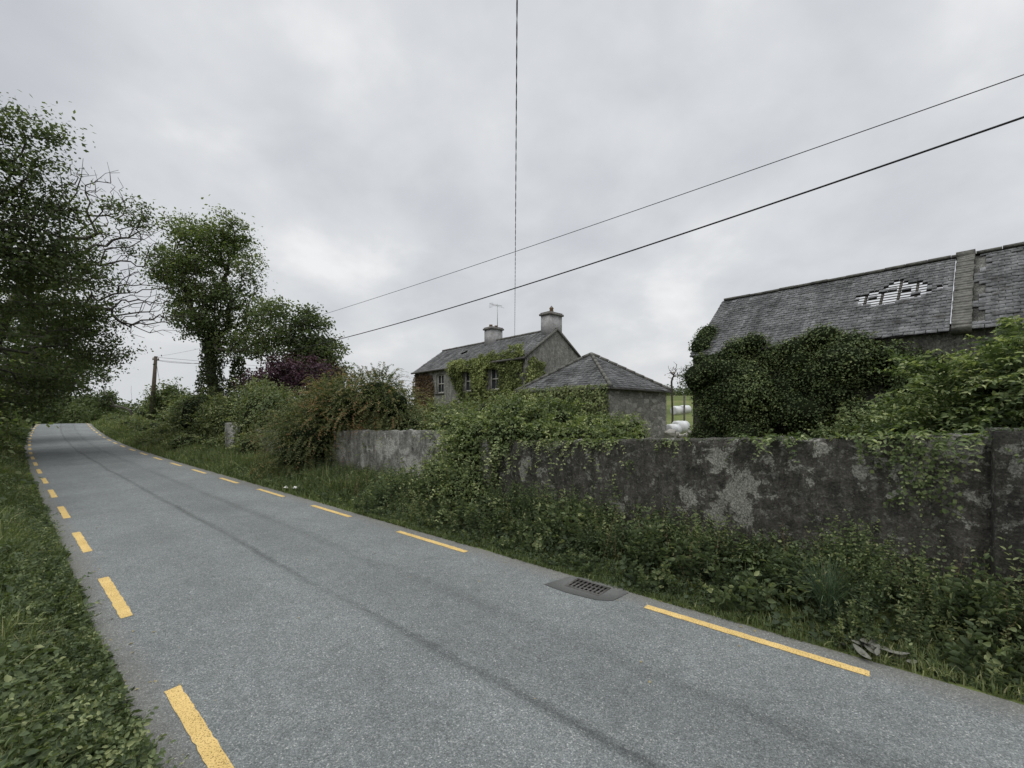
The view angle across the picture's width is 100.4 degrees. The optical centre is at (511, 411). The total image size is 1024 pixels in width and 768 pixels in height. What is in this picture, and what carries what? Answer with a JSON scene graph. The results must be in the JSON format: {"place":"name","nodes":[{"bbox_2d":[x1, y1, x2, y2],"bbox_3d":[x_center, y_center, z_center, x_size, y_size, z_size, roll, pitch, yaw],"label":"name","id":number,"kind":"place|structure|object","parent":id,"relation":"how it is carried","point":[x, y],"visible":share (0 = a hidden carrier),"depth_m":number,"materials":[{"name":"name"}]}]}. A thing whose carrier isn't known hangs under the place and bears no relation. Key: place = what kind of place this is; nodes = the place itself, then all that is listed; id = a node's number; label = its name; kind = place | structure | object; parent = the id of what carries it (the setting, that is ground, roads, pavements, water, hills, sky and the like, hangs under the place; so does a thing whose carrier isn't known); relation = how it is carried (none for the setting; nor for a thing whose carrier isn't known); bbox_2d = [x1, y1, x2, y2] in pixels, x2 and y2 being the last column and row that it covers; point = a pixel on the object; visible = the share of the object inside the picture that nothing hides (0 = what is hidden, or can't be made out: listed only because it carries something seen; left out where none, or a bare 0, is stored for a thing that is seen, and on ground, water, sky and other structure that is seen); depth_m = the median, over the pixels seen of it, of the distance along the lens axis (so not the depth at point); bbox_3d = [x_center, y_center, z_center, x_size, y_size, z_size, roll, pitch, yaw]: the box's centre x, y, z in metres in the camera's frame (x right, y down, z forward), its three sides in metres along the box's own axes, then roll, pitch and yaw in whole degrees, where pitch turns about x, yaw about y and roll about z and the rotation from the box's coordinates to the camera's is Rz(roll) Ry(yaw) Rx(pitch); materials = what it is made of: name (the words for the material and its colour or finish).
{"place":"outdoors","nodes":[
{"label":"outdoors","id":0,"kind":"place"},
{"bbox_2d":[0,0,1023,411],"label":"sky","id":1,"kind":"structure","parent":0,"point":[371,144],"materials":[{"name":"grey"}]},
{"bbox_2d":[21,396,1023,712],"bbox_3d":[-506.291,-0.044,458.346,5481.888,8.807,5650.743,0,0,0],"label":"ground","id":2,"kind":"structure","parent":0,"point":[677,400],"depth_m":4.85,"materials":[{"name":"green plant"}]},
{"bbox_2d":[0,358,58,489],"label":"hedge","id":3,"kind":"object","parent":2,"relation":"on","point":[3,426],"visible":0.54,"depth_m":16.04,"materials":[{"name":"green plant"}]},
{"bbox_2d":[16,393,106,423],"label":"distant trees","id":4,"kind":"object","parent":2,"relation":"on","point":[77,413],"visible":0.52,"depth_m":91.47,"materials":[{"name":"green plant"}]},
{"bbox_2d":[0,89,132,428],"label":"ash tree","id":5,"kind":"object","parent":2,"relation":"on","point":[41,382],"visible":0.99,"depth_m":18.94,"materials":[{"name":"green plant"}]},
{"bbox_2d":[0,261,137,412],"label":"ash tree","id":6,"kind":"object","parent":2,"relation":"on","point":[97,372],"visible":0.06,"depth_m":31.66,"materials":[{"name":"green plant"}]},
{"bbox_2d":[0,162,184,408],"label":"ash tree","id":7,"kind":"object","parent":2,"relation":"on","point":[106,356],"visible":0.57,"depth_m":23.90,"materials":[{"name":"green plant"}]},
{"bbox_2d":[0,419,188,767],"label":"verge grass","id":8,"kind":"structure","parent":2,"relation":"on","point":[8,470],"depth_m":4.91,"materials":[{"name":"green plant"}]},
{"bbox_2d":[18,390,191,420],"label":"distant woodland","id":9,"kind":"object","parent":2,"relation":"on","point":[124,411],"visible":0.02,"depth_m":145.39,"materials":[{"name":"green plant"}]},
{"bbox_2d":[81,371,132,415],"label":"tree","id":10,"kind":"object","parent":2,"relation":"on","point":[106,403],"visible":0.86,"depth_m":57.61,"materials":[{"name":"green plant"}]},
{"bbox_2d":[99,412,174,438],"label":"shrub","id":11,"kind":"object","parent":2,"relation":"on","point":[137,423],"visible":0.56,"depth_m":37.71,"materials":[{"name":"green plant"}]},
{"bbox_2d":[147,356,158,419],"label":"utility pole","id":12,"kind":"object","parent":2,"relation":"on","point":[152,406],"visible":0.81,"depth_m":46.04,"materials":[{"name":"wood"}]},
{"bbox_2d":[157,116,1023,363],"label":"overhead cable","id":13,"kind":"object","parent":12,"relation":"attached to","point":[967,136],"visible":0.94,"depth_m":8.98,"materials":[{"name":"black rubber"}]},
{"bbox_2d":[163,74,1023,355],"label":"overhead cable","id":14,"kind":"object","parent":12,"relation":"attached to","point":[704,186],"visible":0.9,"depth_m":9.04,"materials":[{"name":"black metal"}]},
{"bbox_2d":[126,392,194,423],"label":"hedge","id":15,"kind":"object","parent":2,"relation":"on","point":[161,417],"visible":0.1,"depth_m":44.02,"materials":[{"name":"green plant"}]},
{"bbox_2d":[136,377,195,414],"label":"tree","id":16,"kind":"object","parent":2,"relation":"on","point":[163,395],"visible":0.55,"depth_m":47.29,"materials":[{"name":"green plant"}]},
{"bbox_2d":[134,423,224,451],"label":"shrub","id":17,"kind":"object","parent":2,"relation":"on","point":[182,438],"visible":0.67,"depth_m":22.96,"materials":[{"name":"green plant"}]},
{"bbox_2d":[150,374,277,439],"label":"hedge","id":18,"kind":"object","parent":2,"relation":"on","point":[198,413],"visible":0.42,"depth_m":24.60,"materials":[{"name":"green plant"}]},
{"bbox_2d":[131,194,302,397],"bbox_3d":[-20.783,-6.298,30.709,12.938,16.970,7.170,0,0,0],"label":"ash tree","id":19,"kind":"object","parent":2,"relation":"on","point":[208,331],"visible":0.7,"depth_m":30.24,"materials":[{"name":"green plant"}]},
{"bbox_2d":[225,422,240,446],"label":"gate pier","id":20,"kind":"structure","parent":2,"relation":"on","point":[228,429],"depth_m":20.36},
{"bbox_2d":[216,370,338,462],"bbox_3d":[-10.991,0.722,19.670,8.784,5.359,5.190,0,0,40],"label":"garden hedge","id":21,"kind":"object","parent":2,"relation":"on","point":[256,405],"visible":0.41,"depth_m":19.32,"materials":[{"name":"green plant"}]},
{"bbox_2d":[229,351,363,400],"bbox_3d":[-13.283,-0.883,26.037,8.242,5.786,5.598,0,0,0],"label":"copper plum tree","id":22,"kind":"object","parent":2,"relation":"on","point":[281,371],"visible":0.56,"depth_m":25.26,"materials":[{"name":"purple plant"}]},
{"bbox_2d":[174,444,435,520],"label":"verge weeds","id":23,"kind":"object","parent":2,"relation":"on","point":[360,494],"visible":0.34,"depth_m":12.34,"materials":[{"name":"green plant"}]},
{"bbox_2d":[268,302,362,396],"bbox_3d":[-13.657,-2.922,30.012,6.434,9.887,5.524,0,0,0],"label":"sycamore tree","id":24,"kind":"object","parent":2,"relation":"on","point":[327,350],"visible":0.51,"depth_m":29.28,"materials":[{"name":"green plant"}]},
{"bbox_2d":[240,362,436,484],"bbox_3d":[-6.226,1.131,14.722,9.092,5.688,4.564,0,0,31],"label":"cotoneaster shrub","id":25,"kind":"object","parent":2,"relation":"on","point":[301,437],"visible":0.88,"depth_m":14.01,"materials":[{"name":"green plant"}]},
{"bbox_2d":[239,429,450,477],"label":"garden wall","id":26,"kind":"structure","parent":2,"relation":"on","point":[396,447],"depth_m":12.51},
{"bbox_2d":[349,394,482,471],"bbox_3d":[-2.184,1.363,12.737,6.382,3.761,3.420,0,0,43],"label":"bramble shrub","id":27,"kind":"object","parent":2,"relation":"on","point":[440,420],"visible":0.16,"depth_m":12.81,"materials":[{"name":"green plant"}]},
{"bbox_2d":[346,386,544,429],"bbox_3d":[-3.728,0.993,17.793,12.152,4.546,6.512,0,0,36],"label":"garden shrub","id":28,"kind":"object","parent":2,"relation":"on","point":[479,407],"visible":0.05,"depth_m":17.41,"materials":[{"name":"green plant"}]},
{"bbox_2d":[477,439,491,492],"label":"gate pier","id":29,"kind":"structure","parent":2,"relation":"on","point":[485,444],"depth_m":8.99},
{"bbox_2d":[411,303,580,408],"bbox_3d":[-1.285,-1.999,26.112,4.960,9.198,11.000,0,0,-42],"label":"farmhouse","id":30,"kind":"object","parent":2,"relation":"on","point":[550,345],"visible":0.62,"depth_m":23.23,"materials":[{"name":"grey stone"}]},
{"bbox_2d":[412,372,434,409],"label":"ivy","id":31,"kind":"object","parent":30,"relation":"attached to","point":[422,385],"visible":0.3,"depth_m":27.57,"materials":[{"name":"brown plant"}]},
{"bbox_2d":[435,374,443,394],"bbox_3d":[-4.430,-1.685,26.342,0.784,1.230,0.854,0,0,0],"label":"window","id":32,"kind":"structure","parent":30,"relation":"in","point":[440,377],"depth_m":26.41,"materials":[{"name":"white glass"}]},
{"bbox_2d":[463,371,472,392],"bbox_3d":[-2.452,-1.685,24.113,0.784,1.230,0.854,0,0,0],"label":"window","id":33,"kind":"structure","parent":30,"relation":"in","point":[467,376],"depth_m":24.37,"materials":[{"name":"white glass"}]},
{"bbox_2d":[445,342,524,410],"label":"ivy","id":34,"kind":"object","parent":30,"relation":"attached to","point":[505,372],"visible":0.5,"depth_m":22.39,"materials":[{"name":"green plant"}]},
{"bbox_2d":[488,367,499,390],"bbox_3d":[-0.905,-1.685,22.371,0.784,1.230,0.854,0,0,0],"label":"window","id":35,"kind":"structure","parent":30,"relation":"in","point":[494,376],"depth_m":22.55,"materials":[{"name":"white glass"}]},
{"bbox_2d":[515,0,517,272],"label":"service cable","id":36,"kind":"object","parent":30,"relation":"attached to","point":[516,121],"visible":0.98,"depth_m":7.44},
{"bbox_2d":[524,356,546,383],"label":"ivy","id":37,"kind":"object","parent":30,"relation":"attached to","point":[533,370],"visible":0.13,"depth_m":20.78,"materials":[{"name":"green plant"}]},
{"bbox_2d":[396,389,654,528],"bbox_3d":[0.204,1.332,9.197,6.062,3.706,3.440,0,0,19],"label":"ivy bush","id":38,"kind":"object","parent":2,"relation":"on","point":[503,425],"visible":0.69,"depth_m":8.83,"materials":[{"name":"green plant"}]},
{"bbox_2d":[515,352,671,438],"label":"outbuilding","id":39,"kind":"structure","parent":2,"relation":"on","point":[630,392],"depth_m":17.96,"materials":[{"name":"stone"}]},
{"bbox_2d":[514,383,609,419],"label":"ivy","id":40,"kind":"object","parent":39,"relation":"attached to","point":[589,396],"visible":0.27,"depth_m":16.65,"materials":[{"name":"green plant"}]},
{"bbox_2d":[570,411,650,438],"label":"box hedge","id":41,"kind":"object","parent":2,"relation":"on","point":[633,424],"visible":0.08,"depth_m":11.97,"materials":[{"name":"green plant"}]},
{"bbox_2d":[664,429,675,437],"bbox_3d":[6.358,0.925,17.166,0.504,0.488,0.201,0,0,35],"label":"bale","id":42,"kind":"object","parent":2,"relation":"on","point":[669,433],"visible":0.96,"depth_m":17.11},
{"bbox_2d":[316,456,1023,650],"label":"dry stalks","id":43,"kind":"object","parent":2,"relation":"on","point":[1007,613],"visible":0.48,"depth_m":5.37,"materials":[{"name":"brown plant"}]},
{"bbox_2d":[667,362,679,423],"bbox_3d":[8.363,-0.132,22.094,0.911,4.873,0.888,0,0,0],"label":"bare sapling","id":44,"kind":"object","parent":2,"relation":"on","point":[674,375],"visible":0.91,"depth_m":21.97,"materials":[{"name":"brown plant"}]},
{"bbox_2d":[666,424,681,433],"bbox_3d":[7.739,0.871,20.500,0.588,0.562,0.571,0,0,-21],"label":"silage bale","id":45,"kind":"object","parent":2,"relation":"on","point":[677,427],"visible":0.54,"depth_m":20.32},
{"bbox_2d":[670,406,682,414],"bbox_3d":[10.463,-0.068,27.000,0.630,0.603,0.612,0,0,-21],"label":"silage bale","id":46,"kind":"object","parent":2,"relation":"on","point":[677,410],"visible":0.81,"depth_m":26.75},
{"bbox_2d":[666,384,692,395],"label":"distant hedgerow","id":47,"kind":"object","parent":2,"relation":"on","point":[678,393],"visible":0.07,"depth_m":121.17,"materials":[{"name":"green plant"}]},
{"bbox_2d":[672,421,689,433],"bbox_3d":[8.295,0.761,21.000,0.672,0.643,0.653,0,0,-21],"label":"silage bale","id":48,"kind":"object","parent":2,"relation":"on","point":[685,425],"visible":0.56,"depth_m":20.77},
{"bbox_2d":[683,395,684,420],"bbox_3d":[9.286,0.800,23.003,0.098,3.400,0.095,0,0,0],"label":"fence post","id":49,"kind":"object","parent":2,"relation":"on","point":[683,407],"visible":0.35,"depth_m":22.97,"materials":[{"name":"grey wood"}]},
{"bbox_2d":[680,405,691,413],"bbox_3d":[10.935,-0.135,27.000,0.588,0.562,0.571,0,0,-21],"label":"silage bale","id":50,"kind":"object","parent":2,"relation":"on","point":[688,409],"visible":0.66,"depth_m":26.80},
{"bbox_2d":[358,451,1023,700],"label":"weed undergrowth","id":51,"kind":"object","parent":2,"relation":"on","point":[983,616],"visible":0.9,"depth_m":5.05,"materials":[{"name":"green plant"}]},
{"bbox_2d":[774,544,892,617],"bbox_3d":[3.383,1.786,4.556,1.114,0.787,1.129,0,0,-42],"label":"plant","id":52,"kind":"object","parent":51,"relation":"on","point":[829,599],"visible":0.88,"depth_m":4.53,"materials":[{"name":"green plant"}]},
{"bbox_2d":[491,433,991,599],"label":"roadside wall","id":53,"kind":"structure","parent":2,"relation":"on","point":[773,489],"depth_m":5.59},
{"bbox_2d":[508,437,690,457],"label":"wall top vine","id":54,"kind":"object","parent":53,"relation":"attached to","point":[593,441],"depth_m":7.41,"materials":[{"name":"green plant"}]},
{"bbox_2d":[489,447,968,522],"bbox_3d":[2.159,1.260,6.670,6.862,1.749,0.164,0,0,40],"label":"ivy","id":55,"kind":"object","parent":53,"relation":"attached to","point":[956,480],"visible":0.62,"depth_m":4.72,"materials":[{"name":"green plant"}]},
{"bbox_2d":[536,426,1023,441],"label":"wall moss","id":56,"kind":"object","parent":53,"relation":"on","point":[1020,428],"depth_m":6.00,"materials":[{"name":"green plant"}]},
{"bbox_2d":[723,420,1023,521],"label":"trailing vine","id":57,"kind":"object","parent":53,"relation":"hanging from","point":[879,435],"visible":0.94,"depth_m":4.74,"materials":[{"name":"green plant"}]},
{"bbox_2d":[741,391,946,438],"bbox_3d":[5.767,1.303,7.901,5.967,3.480,3.410,0,0,0],"label":"bramble shrub","id":58,"kind":"object","parent":2,"relation":"on","point":[864,420],"visible":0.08,"depth_m":7.71,"materials":[{"name":"green plant"}]},
{"bbox_2d":[689,242,1023,434],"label":"barn","id":59,"kind":"structure","parent":2,"relation":"on","point":[988,291],"depth_m":10.83,"materials":[{"name":"stone"}]},
{"bbox_2d":[677,322,1003,437],"bbox_3d":[7.896,-0.025,10.930,2.758,5.908,8.108,0,0,-33],"label":"ivy mass","id":60,"kind":"object","parent":59,"relation":"attached to","point":[808,389],"visible":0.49,"depth_m":11.30,"materials":[{"name":"green plant"}]},
{"bbox_2d":[851,640,867,645],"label":"withered leaf","id":61,"kind":"object","parent":2,"relation":"on","point":[856,641],"visible":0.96,"depth_m":4.10,"materials":[{"name":"grey plant"}]},
{"bbox_2d":[853,644,871,658],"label":"withered leaf","id":62,"kind":"object","parent":2,"relation":"on","point":[859,650],"visible":1,"depth_m":3.97,"materials":[{"name":"grey plant"}]},
{"bbox_2d":[860,638,870,643],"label":"withered leaf","id":63,"kind":"object","parent":2,"relation":"on","point":[862,639],"visible":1,"depth_m":4.10,"materials":[{"name":"grey plant"}]},
{"bbox_2d":[864,644,879,655],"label":"withered leaf","id":64,"kind":"object","parent":2,"relation":"on","point":[870,649],"visible":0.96,"depth_m":3.97,"materials":[{"name":"grey plant"}]},
{"bbox_2d":[874,648,879,654],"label":"withered leaf","id":65,"kind":"object","parent":2,"relation":"on","point":[877,651],"visible":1,"depth_m":3.90,"materials":[{"name":"grey plant"}]},
{"bbox_2d":[884,649,909,654],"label":"withered leaf","id":66,"kind":"object","parent":2,"relation":"on","point":[897,652],"visible":1,"depth_m":3.90,"materials":[{"name":"grey plant"}]},
{"bbox_2d":[840,311,1023,436],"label":"elder shrub","id":67,"kind":"object","parent":2,"relation":"on","point":[991,385],"visible":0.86,"depth_m":5.73,"materials":[{"name":"green plant"}]},
{"bbox_2d":[984,427,1023,595],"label":"wall pillar","id":68,"kind":"structure","parent":2,"relation":"on","point":[1007,496],"depth_m":4.26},
{"bbox_2d":[24,423,1023,767],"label":"road","id":69,"kind":"structure","parent":0,"point":[402,647],"depth_m":3.92,"materials":[{"name":"grey asphalt"}]},
{"bbox_2d":[544,576,627,600],"bbox_3d":[0.979,2.317,5.561,0.978,0.076,0.632,0,0,38],"label":"storm drain","id":70,"kind":"object","parent":69,"relation":"on","point":[585,588],"visible":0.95,"depth_m":5.51,"materials":[{"name":"concrete"}]}
]}

